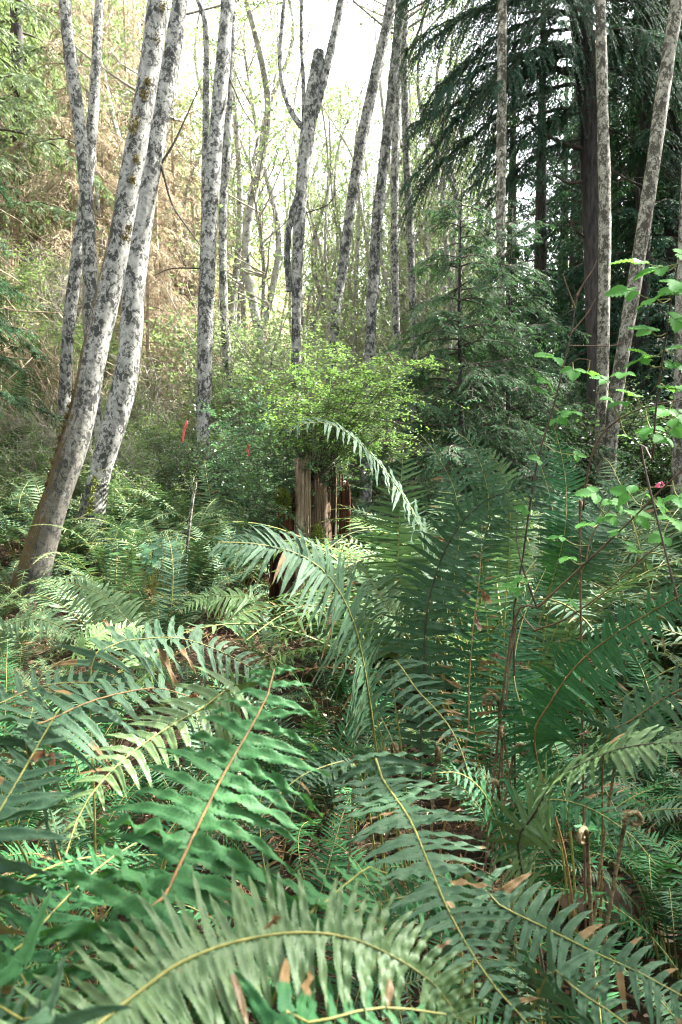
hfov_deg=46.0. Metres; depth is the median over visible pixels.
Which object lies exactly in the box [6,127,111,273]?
twiggy shrub
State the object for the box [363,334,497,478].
shrub
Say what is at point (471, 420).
shrub
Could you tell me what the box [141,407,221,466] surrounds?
shrub
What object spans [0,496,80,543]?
sword fern
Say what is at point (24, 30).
slope conifer
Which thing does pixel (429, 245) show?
slender alder
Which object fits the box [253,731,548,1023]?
sword fern
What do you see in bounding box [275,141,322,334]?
slender alder
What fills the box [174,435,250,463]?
shrub
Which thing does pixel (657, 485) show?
ribbon
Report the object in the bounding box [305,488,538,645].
sword fern
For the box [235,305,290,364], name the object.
shrub
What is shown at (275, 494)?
shrub
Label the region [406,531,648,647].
sword fern
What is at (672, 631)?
sword fern
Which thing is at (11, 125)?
twiggy shrub
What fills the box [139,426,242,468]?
shrub
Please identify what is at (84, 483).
shrub
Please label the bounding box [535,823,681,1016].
sword fern
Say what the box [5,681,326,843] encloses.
sword fern
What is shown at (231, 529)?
sword fern
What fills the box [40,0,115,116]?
slender alder
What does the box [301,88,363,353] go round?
slender alder
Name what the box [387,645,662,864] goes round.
sword fern
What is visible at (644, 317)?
hemlock tree
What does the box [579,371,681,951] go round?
bramble bush
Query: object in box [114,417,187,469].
shrub
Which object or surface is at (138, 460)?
shrub
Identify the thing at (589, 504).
sword fern
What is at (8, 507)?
sword fern
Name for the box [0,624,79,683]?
sword fern
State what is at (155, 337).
shrub
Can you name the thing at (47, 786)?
sword fern
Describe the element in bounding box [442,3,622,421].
hemlock tree
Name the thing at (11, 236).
twiggy shrub
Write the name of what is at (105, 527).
sword fern
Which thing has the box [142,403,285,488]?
shrub
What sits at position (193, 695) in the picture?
dead leaf
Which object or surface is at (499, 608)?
sword fern
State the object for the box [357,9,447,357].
slender alder
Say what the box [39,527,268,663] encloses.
sword fern
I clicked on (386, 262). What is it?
slender alder
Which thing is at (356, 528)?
sword fern
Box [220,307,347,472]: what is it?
shrub
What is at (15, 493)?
sword fern
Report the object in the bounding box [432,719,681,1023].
sword fern
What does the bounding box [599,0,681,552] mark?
alder tree
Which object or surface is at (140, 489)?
shrub
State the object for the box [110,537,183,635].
broad leaf herb
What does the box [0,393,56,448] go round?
shrub
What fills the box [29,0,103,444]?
alder tree
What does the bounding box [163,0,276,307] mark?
slender alder
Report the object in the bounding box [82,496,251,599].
sword fern
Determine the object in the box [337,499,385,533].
sword fern
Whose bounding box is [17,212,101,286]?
twiggy shrub
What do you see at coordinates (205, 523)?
sword fern
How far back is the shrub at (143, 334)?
16.81 m
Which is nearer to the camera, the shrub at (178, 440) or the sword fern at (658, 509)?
the sword fern at (658, 509)
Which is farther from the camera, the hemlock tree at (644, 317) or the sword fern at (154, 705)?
the hemlock tree at (644, 317)
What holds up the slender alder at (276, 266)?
on the ground
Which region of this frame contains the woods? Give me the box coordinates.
[47,0,623,404]
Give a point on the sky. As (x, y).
(357, 53)
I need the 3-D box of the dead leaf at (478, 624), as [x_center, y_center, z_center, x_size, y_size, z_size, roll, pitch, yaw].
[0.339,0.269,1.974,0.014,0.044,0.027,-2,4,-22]
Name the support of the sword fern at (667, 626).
on the ground
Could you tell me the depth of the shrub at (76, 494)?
9.53 m
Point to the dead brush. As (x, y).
(20, 311)
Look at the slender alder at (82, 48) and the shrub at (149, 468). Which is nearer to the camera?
the shrub at (149, 468)
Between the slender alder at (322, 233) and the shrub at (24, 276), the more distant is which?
the slender alder at (322, 233)
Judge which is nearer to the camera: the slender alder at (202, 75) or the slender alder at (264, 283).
the slender alder at (264, 283)
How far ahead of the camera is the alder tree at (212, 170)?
10.42 m
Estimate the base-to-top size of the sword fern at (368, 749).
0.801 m
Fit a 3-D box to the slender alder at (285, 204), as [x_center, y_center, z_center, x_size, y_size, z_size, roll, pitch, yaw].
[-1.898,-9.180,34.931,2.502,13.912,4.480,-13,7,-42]
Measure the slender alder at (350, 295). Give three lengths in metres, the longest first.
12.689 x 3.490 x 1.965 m
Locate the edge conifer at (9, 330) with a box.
[0,174,63,457]
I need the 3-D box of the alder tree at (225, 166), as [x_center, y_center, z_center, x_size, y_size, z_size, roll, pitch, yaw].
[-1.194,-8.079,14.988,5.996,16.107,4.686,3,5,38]
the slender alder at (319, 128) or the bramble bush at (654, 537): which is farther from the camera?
the slender alder at (319, 128)
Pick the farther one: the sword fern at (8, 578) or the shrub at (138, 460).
the shrub at (138, 460)
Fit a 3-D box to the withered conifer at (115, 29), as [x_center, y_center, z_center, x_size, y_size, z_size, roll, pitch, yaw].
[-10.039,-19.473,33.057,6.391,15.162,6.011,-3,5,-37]
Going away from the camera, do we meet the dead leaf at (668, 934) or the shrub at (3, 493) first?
the dead leaf at (668, 934)
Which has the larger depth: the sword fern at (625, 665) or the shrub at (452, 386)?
the shrub at (452, 386)
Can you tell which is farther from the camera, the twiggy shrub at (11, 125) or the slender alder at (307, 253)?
the slender alder at (307, 253)
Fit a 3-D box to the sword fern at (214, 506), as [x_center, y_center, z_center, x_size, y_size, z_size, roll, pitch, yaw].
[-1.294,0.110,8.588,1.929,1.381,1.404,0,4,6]
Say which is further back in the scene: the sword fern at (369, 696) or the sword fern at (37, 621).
the sword fern at (37, 621)
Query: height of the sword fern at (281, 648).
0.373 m
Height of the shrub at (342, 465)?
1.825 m
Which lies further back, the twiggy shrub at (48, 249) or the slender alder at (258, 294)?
the slender alder at (258, 294)
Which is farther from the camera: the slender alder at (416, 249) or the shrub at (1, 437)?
the slender alder at (416, 249)
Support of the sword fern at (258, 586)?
on the ground
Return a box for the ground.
[0,60,681,1023]
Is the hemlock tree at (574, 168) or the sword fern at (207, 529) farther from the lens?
the hemlock tree at (574, 168)
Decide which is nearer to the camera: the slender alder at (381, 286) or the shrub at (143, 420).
the shrub at (143, 420)
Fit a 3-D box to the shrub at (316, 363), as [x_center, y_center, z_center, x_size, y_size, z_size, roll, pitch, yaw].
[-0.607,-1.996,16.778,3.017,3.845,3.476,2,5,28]
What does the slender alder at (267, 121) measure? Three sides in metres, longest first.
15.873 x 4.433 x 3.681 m
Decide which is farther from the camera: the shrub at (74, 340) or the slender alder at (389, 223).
the slender alder at (389, 223)
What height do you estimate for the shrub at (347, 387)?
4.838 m
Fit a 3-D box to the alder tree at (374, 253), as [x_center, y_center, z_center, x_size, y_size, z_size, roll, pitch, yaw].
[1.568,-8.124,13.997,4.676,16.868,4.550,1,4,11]
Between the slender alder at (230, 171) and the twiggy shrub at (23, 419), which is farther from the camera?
the slender alder at (230, 171)
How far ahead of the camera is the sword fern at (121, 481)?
9.31 m
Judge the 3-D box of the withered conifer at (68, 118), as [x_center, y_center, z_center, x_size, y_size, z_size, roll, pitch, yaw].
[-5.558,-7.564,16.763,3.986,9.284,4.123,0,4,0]
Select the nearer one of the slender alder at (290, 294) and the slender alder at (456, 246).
the slender alder at (456, 246)
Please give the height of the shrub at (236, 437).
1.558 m
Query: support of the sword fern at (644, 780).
on the ground
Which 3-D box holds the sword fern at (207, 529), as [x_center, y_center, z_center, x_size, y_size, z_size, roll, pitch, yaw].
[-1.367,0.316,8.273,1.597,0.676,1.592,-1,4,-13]
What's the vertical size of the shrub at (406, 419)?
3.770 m
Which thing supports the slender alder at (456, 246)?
on the ground
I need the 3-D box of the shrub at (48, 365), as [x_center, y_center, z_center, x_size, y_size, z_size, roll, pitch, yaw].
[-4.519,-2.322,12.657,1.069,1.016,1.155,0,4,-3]
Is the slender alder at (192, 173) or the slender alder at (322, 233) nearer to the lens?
the slender alder at (192, 173)
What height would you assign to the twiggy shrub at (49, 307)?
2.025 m
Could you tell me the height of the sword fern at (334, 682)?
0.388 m
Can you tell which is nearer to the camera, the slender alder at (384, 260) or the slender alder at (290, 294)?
the slender alder at (384, 260)
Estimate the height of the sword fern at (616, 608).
1.067 m
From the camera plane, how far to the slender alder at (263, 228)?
46.45 m
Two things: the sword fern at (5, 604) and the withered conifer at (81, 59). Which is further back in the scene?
the withered conifer at (81, 59)
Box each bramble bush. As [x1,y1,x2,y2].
[474,470,681,990]
[479,530,677,1006]
[513,259,622,938]
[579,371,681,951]
[605,249,681,616]
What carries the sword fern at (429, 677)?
on the ground
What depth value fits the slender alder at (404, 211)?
26.69 m
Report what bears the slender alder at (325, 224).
on the ground
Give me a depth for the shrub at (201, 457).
10.34 m
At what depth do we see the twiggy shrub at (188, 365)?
20.12 m
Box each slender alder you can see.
[22,0,65,170]
[28,0,122,266]
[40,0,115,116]
[97,0,198,282]
[99,0,142,150]
[99,4,131,186]
[103,0,130,103]
[122,0,144,83]
[139,0,201,324]
[152,0,319,405]
[159,42,242,364]
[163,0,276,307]
[171,0,293,348]
[183,117,201,288]
[189,18,278,341]
[190,1,264,350]
[190,13,246,216]
[194,0,331,359]
[195,0,271,354]
[198,7,284,364]
[219,4,280,266]
[232,0,304,316]
[242,110,283,330]
[245,61,277,312]
[261,141,319,362]
[263,66,308,341]
[264,88,311,356]
[271,95,322,343]
[274,119,346,365]
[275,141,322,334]
[280,0,336,363]
[285,166,339,364]
[287,102,349,338]
[291,92,346,340]
[298,50,377,386]
[298,85,385,369]
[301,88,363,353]
[302,150,365,376]
[303,73,355,337]
[304,135,359,290]
[304,196,357,351]
[305,165,342,368]
[308,58,405,471]
[313,65,379,470]
[318,159,367,382]
[319,195,360,362]
[320,188,354,337]
[321,69,391,375]
[323,142,383,379]
[330,79,401,369]
[330,127,380,481]
[338,159,387,340]
[340,149,401,371]
[341,183,380,379]
[346,0,468,356]
[351,119,420,372]
[351,148,418,485]
[353,14,427,359]
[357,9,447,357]
[360,44,486,371]
[360,114,433,350]
[361,63,423,347]
[361,80,437,375]
[361,85,440,339]
[362,31,440,362]
[362,72,473,394]
[365,0,509,380]
[378,75,466,366]
[379,26,464,352]
[379,38,427,377]
[380,0,483,385]
[381,77,467,354]
[384,51,489,337]
[384,130,442,361]
[399,144,462,384]
[407,111,496,388]
[416,0,494,392]
[423,134,489,358]
[425,114,483,368]
[426,140,507,371]
[445,111,496,328]
[447,164,482,336]
[454,134,493,360]
[456,97,532,368]
[462,153,494,351]
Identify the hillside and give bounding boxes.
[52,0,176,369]
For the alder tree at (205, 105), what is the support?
on the ground
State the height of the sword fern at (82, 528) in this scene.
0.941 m
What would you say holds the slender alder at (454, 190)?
on the ground
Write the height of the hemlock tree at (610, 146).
19.269 m
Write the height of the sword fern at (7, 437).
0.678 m
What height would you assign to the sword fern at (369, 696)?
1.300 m
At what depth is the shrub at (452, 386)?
17.26 m
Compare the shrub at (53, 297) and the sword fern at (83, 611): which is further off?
the shrub at (53, 297)
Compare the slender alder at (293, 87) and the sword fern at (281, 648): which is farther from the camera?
the slender alder at (293, 87)
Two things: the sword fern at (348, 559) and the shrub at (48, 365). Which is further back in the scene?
the shrub at (48, 365)
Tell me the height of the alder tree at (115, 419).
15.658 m
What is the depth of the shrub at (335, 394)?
19.71 m
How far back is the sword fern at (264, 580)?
7.88 m
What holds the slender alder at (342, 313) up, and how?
on the ground
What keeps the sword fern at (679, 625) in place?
on the ground
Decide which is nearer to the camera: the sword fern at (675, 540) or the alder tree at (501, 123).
the sword fern at (675, 540)
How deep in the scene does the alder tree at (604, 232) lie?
10.93 m
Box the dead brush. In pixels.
[0,30,283,460]
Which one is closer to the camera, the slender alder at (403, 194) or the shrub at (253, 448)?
the shrub at (253, 448)
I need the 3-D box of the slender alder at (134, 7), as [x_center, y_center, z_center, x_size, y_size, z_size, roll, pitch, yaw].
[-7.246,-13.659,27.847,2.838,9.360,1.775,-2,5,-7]
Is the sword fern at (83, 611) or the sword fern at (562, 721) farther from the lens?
the sword fern at (83, 611)
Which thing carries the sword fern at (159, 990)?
on the ground
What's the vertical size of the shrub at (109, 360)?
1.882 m
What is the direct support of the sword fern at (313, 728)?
on the ground
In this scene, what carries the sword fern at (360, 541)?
on the ground
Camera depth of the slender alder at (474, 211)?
27.01 m
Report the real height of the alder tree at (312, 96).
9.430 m
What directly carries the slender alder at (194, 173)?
on the ground
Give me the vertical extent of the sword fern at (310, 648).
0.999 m
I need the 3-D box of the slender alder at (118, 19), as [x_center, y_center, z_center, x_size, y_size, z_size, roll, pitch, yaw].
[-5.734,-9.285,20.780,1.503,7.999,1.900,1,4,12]
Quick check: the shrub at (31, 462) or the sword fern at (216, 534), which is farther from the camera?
the shrub at (31, 462)
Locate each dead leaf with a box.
[31,749,63,773]
[188,693,199,697]
[264,915,282,929]
[267,841,282,856]
[303,838,319,846]
[474,612,481,630]
[477,585,491,603]
[489,652,506,659]
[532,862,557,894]
[557,884,606,915]
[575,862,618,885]
[578,730,591,734]
[597,880,637,926]
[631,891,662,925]
[657,921,680,941]
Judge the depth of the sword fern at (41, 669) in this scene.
3.97 m
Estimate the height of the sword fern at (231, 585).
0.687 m
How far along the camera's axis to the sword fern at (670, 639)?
4.30 m
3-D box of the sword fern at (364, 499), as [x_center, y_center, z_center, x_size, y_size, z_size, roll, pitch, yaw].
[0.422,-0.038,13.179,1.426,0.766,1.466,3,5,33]
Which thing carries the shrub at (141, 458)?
on the ground
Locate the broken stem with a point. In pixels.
(190, 516)
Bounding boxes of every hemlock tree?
[385,0,681,439]
[437,9,564,388]
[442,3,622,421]
[488,0,677,477]
[492,1,656,403]
[518,22,584,382]
[519,0,681,524]
[544,0,681,499]
[547,3,663,381]
[549,21,666,388]
[561,0,681,449]
[580,11,666,401]
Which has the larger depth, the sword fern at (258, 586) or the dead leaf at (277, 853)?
the sword fern at (258, 586)
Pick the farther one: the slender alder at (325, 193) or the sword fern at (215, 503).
the slender alder at (325, 193)
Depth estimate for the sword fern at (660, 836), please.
2.72 m
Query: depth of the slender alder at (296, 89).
27.55 m
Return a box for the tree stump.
[255,453,349,637]
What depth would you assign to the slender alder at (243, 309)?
26.26 m
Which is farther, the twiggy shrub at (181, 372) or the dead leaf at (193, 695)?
the twiggy shrub at (181, 372)
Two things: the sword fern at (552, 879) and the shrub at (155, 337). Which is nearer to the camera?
the sword fern at (552, 879)
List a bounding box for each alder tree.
[0,0,170,613]
[18,0,307,436]
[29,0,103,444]
[59,0,101,448]
[70,0,214,578]
[148,0,261,460]
[219,0,255,437]
[270,0,350,486]
[311,0,451,469]
[322,0,395,477]
[326,0,480,460]
[359,0,404,513]
[496,0,506,483]
[591,0,610,525]
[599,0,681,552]
[669,168,681,526]
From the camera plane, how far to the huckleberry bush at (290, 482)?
6.04 m
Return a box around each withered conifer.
[0,0,129,168]
[0,0,179,375]
[28,0,168,277]
[34,0,190,209]
[63,0,193,275]
[65,96,165,357]
[75,0,214,360]
[101,0,196,252]
[107,219,195,449]
[144,138,221,415]
[149,78,236,354]
[160,95,240,350]
[161,10,218,253]
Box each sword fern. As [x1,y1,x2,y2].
[0,276,34,307]
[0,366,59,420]
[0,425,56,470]
[0,467,121,595]
[0,469,108,563]
[0,477,42,513]
[0,495,40,546]
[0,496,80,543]
[0,496,131,572]
[0,524,221,592]
[0,558,19,592]
[0,560,64,613]
[0,570,82,625]
[0,573,275,751]
[0,585,33,625]
[0,615,290,987]
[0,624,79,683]
[0,628,50,686]
[0,644,124,842]
[0,651,213,850]
[0,653,98,713]
[0,665,389,1023]
[0,681,256,948]
[0,688,149,918]
[0,709,160,1004]
[0,750,143,905]
[0,769,246,1009]
[0,823,114,982]
[0,860,494,1023]
[1,602,64,663]
[1,668,60,717]
[3,773,293,983]
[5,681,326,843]
[6,523,228,665]
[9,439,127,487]
[10,495,167,586]
[11,980,293,1014]
[27,612,101,655]
[30,562,103,604]
[32,692,385,872]
[33,505,184,617]
[38,470,202,576]
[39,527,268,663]
[39,628,197,745]
[50,507,215,587]
[50,532,267,731]
[50,566,227,628]
[61,592,109,633]
[63,506,239,576]
[64,495,183,571]
[64,526,186,585]
[66,469,205,528]
[69,469,165,517]
[69,480,197,526]
[69,541,224,593]
[70,519,246,610]
[72,469,171,505]
[74,461,184,516]
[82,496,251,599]
[83,464,194,508]
[85,509,225,579]
[91,518,257,622]
[98,656,244,712]
[101,784,479,1007]
[108,476,267,540]
[110,475,221,527]
[117,490,200,540]
[118,516,644,816]
[120,518,355,616]
[123,715,444,902]
[132,448,271,520]
[132,495,256,552]
[135,544,269,620]
[152,508,262,581]
[157,521,249,589]
[160,461,275,563]
[163,509,273,567]
[165,500,261,537]
[168,499,273,552]
[173,511,277,582]
[179,489,269,532]
[183,658,325,739]
[185,679,469,844]
[208,476,543,1023]
[211,500,268,597]
[214,546,355,591]
[214,606,308,658]
[223,527,609,683]
[231,524,372,595]
[233,617,358,684]
[235,552,547,683]
[237,878,434,1023]
[242,535,681,803]
[247,485,681,730]
[249,508,585,630]
[249,527,497,695]
[251,498,533,609]
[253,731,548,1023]
[261,650,462,882]
[267,497,600,685]
[270,654,407,728]
[276,598,374,670]
[282,417,646,796]
[294,504,574,665]
[298,566,612,687]
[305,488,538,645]
[306,835,603,1023]
[315,665,449,752]
[336,513,377,548]
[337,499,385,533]
[338,492,385,520]
[338,504,383,543]
[338,734,681,1023]
[343,852,681,1023]
[350,529,377,552]
[361,534,677,744]
[368,653,461,706]
[380,929,466,1023]
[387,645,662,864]
[399,524,675,678]
[402,733,681,995]
[405,938,624,1023]
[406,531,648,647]
[411,571,681,803]
[423,693,681,887]
[432,491,681,684]
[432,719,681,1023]
[452,678,681,870]
[475,515,552,555]
[477,569,681,1023]
[492,609,681,715]
[493,718,681,877]
[496,633,681,751]
[505,747,681,979]
[510,560,680,692]
[525,483,681,598]
[526,486,666,600]
[527,457,681,710]
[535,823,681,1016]
[539,794,681,909]
[543,755,681,846]
[548,585,681,704]
[555,539,681,651]
[555,650,680,835]
[555,717,681,860]
[568,950,681,1023]
[579,620,681,642]
[579,763,681,833]
[584,531,681,615]
[586,479,681,635]
[600,443,681,555]
[601,480,681,623]
[601,514,673,593]
[602,699,681,828]
[608,519,681,608]
[617,602,681,642]
[652,897,681,928]
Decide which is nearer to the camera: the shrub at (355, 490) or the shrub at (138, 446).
the shrub at (138, 446)
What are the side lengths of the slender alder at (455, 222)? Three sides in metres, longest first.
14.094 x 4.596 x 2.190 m
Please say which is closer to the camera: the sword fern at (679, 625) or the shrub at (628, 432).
the sword fern at (679, 625)
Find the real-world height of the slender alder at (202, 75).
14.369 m
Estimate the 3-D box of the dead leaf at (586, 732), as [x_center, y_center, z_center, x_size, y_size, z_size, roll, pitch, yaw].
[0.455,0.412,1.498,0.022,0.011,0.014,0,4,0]
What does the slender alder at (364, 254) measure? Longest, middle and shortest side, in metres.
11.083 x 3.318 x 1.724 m
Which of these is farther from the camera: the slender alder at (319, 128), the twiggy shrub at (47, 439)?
the slender alder at (319, 128)
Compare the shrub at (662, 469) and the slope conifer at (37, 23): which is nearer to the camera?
the shrub at (662, 469)
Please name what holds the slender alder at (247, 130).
on the ground
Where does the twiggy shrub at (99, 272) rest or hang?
on the ground
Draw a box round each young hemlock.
[350,190,559,550]
[373,208,640,537]
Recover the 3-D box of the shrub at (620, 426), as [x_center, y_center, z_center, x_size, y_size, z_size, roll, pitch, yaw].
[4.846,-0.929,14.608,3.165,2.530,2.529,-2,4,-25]
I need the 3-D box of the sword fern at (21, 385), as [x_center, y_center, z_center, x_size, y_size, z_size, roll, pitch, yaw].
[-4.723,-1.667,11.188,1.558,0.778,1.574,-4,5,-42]
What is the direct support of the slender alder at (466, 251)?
on the ground
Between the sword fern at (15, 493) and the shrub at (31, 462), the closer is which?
the sword fern at (15, 493)
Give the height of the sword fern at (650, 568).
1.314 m
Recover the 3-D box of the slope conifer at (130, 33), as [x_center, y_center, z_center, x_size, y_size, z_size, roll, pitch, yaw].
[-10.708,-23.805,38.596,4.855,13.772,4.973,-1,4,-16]
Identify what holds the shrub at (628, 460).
on the ground
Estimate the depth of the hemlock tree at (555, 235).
17.09 m
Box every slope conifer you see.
[0,0,60,54]
[0,0,91,170]
[0,0,102,97]
[0,0,109,240]
[0,0,114,251]
[85,1,143,107]
[123,0,188,176]
[216,157,260,318]
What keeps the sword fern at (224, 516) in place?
on the ground
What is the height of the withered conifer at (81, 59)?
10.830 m
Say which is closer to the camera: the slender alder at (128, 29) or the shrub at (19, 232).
the shrub at (19, 232)
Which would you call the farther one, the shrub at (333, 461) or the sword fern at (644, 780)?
the shrub at (333, 461)
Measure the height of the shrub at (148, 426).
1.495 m
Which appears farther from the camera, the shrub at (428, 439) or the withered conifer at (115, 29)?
the withered conifer at (115, 29)
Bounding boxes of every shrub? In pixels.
[0,85,43,189]
[0,135,65,273]
[0,213,34,253]
[0,216,67,331]
[0,216,101,352]
[0,286,83,391]
[0,366,94,490]
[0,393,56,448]
[0,409,97,524]
[0,421,52,480]
[0,441,36,498]
[0,455,52,529]
[1,406,124,517]
[1,419,120,511]
[4,315,114,414]
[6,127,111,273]
[10,245,99,360]
[12,435,51,481]
[14,334,78,391]
[16,419,99,478]
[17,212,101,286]
[26,473,84,529]
[27,111,117,229]
[27,279,82,319]
[31,246,97,301]
[33,250,68,296]
[39,191,68,244]
[40,302,118,379]
[40,414,91,456]
[44,468,147,541]
[46,315,83,375]
[47,209,175,352]
[47,245,149,348]
[52,411,163,496]
[53,367,151,455]
[54,384,110,414]
[72,454,153,502]
[75,309,154,391]
[90,452,181,530]
[92,436,201,504]
[101,328,196,457]
[101,378,159,439]
[101,391,196,472]
[102,345,191,426]
[112,301,162,346]
[113,464,203,537]
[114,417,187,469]
[117,453,170,482]
[119,420,231,489]
[119,420,247,485]
[123,442,161,475]
[124,428,247,514]
[125,426,258,496]
[127,422,279,515]
[128,405,195,459]
[133,457,186,496]
[134,455,220,499]
[135,433,277,488]
[137,427,239,464]
[139,328,178,382]
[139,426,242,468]
[141,204,357,471]
[141,319,165,367]
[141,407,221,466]
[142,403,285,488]
[143,430,216,452]
[159,401,217,445]
[161,303,288,439]
[161,326,215,411]
[161,338,196,404]
[164,385,219,438]
[165,255,301,404]
[165,299,305,465]
[168,453,269,506]
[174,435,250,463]
[175,449,294,529]
[186,282,289,385]
[191,305,324,472]
[192,419,266,461]
[194,301,284,407]
[213,282,402,509]
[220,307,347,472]
[221,275,353,428]
[228,424,282,474]
[230,451,295,507]
[233,329,361,470]
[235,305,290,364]
[235,469,295,517]
[240,325,308,416]
[257,436,357,495]
[268,438,355,481]
[285,330,385,497]
[304,313,405,484]
[312,296,454,501]
[337,435,383,510]
[338,321,408,492]
[341,348,389,486]
[342,269,532,459]
[343,421,453,525]
[350,337,457,496]
[359,346,441,494]
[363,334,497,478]
[378,424,430,498]
[380,436,468,510]
[387,389,568,505]
[391,333,521,452]
[401,415,450,466]
[432,382,494,471]
[433,359,669,506]
[436,355,672,535]
[472,378,670,513]
[481,259,619,408]
[566,387,670,520]
[587,431,658,513]
[592,372,672,529]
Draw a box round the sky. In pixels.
[41,0,654,377]
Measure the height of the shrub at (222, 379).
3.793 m
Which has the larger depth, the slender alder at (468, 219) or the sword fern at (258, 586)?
the slender alder at (468, 219)
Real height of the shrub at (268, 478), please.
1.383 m
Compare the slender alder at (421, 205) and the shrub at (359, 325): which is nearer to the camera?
the shrub at (359, 325)
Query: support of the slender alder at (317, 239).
on the ground
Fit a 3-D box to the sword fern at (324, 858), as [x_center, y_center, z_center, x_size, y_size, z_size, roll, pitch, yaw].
[-0.080,1.010,2.091,1.005,0.468,0.814,-2,4,-24]
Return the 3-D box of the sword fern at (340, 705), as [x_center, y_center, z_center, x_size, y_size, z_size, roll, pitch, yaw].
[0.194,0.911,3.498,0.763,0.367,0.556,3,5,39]
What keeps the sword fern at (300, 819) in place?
on the ground
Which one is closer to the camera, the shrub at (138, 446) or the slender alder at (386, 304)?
the shrub at (138, 446)
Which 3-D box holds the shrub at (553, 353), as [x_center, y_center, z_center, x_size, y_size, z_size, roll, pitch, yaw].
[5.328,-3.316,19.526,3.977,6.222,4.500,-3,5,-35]
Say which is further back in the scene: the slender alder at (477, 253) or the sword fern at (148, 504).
the slender alder at (477, 253)
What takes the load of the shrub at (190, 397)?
on the ground
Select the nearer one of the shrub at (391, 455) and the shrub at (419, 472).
the shrub at (419, 472)
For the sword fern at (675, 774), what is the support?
on the ground
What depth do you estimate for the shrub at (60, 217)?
17.72 m
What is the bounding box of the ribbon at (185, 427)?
[182,421,187,441]
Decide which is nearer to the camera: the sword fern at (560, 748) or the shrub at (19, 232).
the sword fern at (560, 748)
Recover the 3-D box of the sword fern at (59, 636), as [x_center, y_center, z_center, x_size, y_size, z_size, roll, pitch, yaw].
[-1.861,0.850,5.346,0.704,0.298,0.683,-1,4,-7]
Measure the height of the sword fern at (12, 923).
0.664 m
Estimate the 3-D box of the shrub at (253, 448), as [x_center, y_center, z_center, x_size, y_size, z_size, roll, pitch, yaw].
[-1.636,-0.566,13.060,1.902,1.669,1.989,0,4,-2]
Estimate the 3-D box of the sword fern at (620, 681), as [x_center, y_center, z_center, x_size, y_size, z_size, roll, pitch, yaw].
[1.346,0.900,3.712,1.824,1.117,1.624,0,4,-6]
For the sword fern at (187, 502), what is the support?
on the ground
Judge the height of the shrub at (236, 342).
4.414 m
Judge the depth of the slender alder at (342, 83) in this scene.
33.48 m
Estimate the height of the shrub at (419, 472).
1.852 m
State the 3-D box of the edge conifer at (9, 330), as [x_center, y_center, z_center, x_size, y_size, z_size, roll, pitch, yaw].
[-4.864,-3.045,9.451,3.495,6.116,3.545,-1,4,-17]
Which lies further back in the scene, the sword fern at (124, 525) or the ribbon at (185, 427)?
the ribbon at (185, 427)
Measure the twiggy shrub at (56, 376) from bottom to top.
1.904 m
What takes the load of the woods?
on the ground
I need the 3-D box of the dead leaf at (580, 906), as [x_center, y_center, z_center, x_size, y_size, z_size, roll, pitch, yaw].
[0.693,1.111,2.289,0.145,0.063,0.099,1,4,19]
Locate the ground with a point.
(478, 836)
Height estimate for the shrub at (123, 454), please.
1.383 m
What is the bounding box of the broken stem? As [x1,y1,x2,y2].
[182,482,196,619]
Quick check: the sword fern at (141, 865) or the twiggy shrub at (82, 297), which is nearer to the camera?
the sword fern at (141, 865)
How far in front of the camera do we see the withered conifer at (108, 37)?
24.08 m
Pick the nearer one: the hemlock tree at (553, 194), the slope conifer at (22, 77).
the slope conifer at (22, 77)
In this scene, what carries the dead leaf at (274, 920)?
on the sword fern at (159, 990)
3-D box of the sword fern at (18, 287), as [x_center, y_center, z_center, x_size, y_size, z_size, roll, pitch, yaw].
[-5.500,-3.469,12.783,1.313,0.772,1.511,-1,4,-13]
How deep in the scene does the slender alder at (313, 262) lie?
26.06 m
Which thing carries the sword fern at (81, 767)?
on the ground
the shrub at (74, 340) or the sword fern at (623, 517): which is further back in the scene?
the shrub at (74, 340)
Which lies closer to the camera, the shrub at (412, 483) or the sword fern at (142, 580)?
the sword fern at (142, 580)
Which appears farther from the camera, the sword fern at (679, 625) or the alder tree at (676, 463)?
the alder tree at (676, 463)
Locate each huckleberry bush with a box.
[189,373,289,568]
[205,408,374,582]
[243,329,469,480]
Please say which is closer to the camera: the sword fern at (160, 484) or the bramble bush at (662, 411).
the bramble bush at (662, 411)
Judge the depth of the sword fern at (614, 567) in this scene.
5.41 m
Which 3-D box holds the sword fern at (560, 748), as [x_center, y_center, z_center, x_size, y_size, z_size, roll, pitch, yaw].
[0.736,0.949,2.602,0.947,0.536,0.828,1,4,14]
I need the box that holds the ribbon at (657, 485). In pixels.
[654,481,664,487]
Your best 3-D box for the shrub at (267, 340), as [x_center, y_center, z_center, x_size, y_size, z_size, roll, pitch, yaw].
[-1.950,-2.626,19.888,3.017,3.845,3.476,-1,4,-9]
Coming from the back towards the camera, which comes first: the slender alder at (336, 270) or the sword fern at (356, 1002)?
the slender alder at (336, 270)
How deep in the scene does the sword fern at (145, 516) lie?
8.47 m
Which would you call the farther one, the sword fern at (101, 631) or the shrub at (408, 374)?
the shrub at (408, 374)

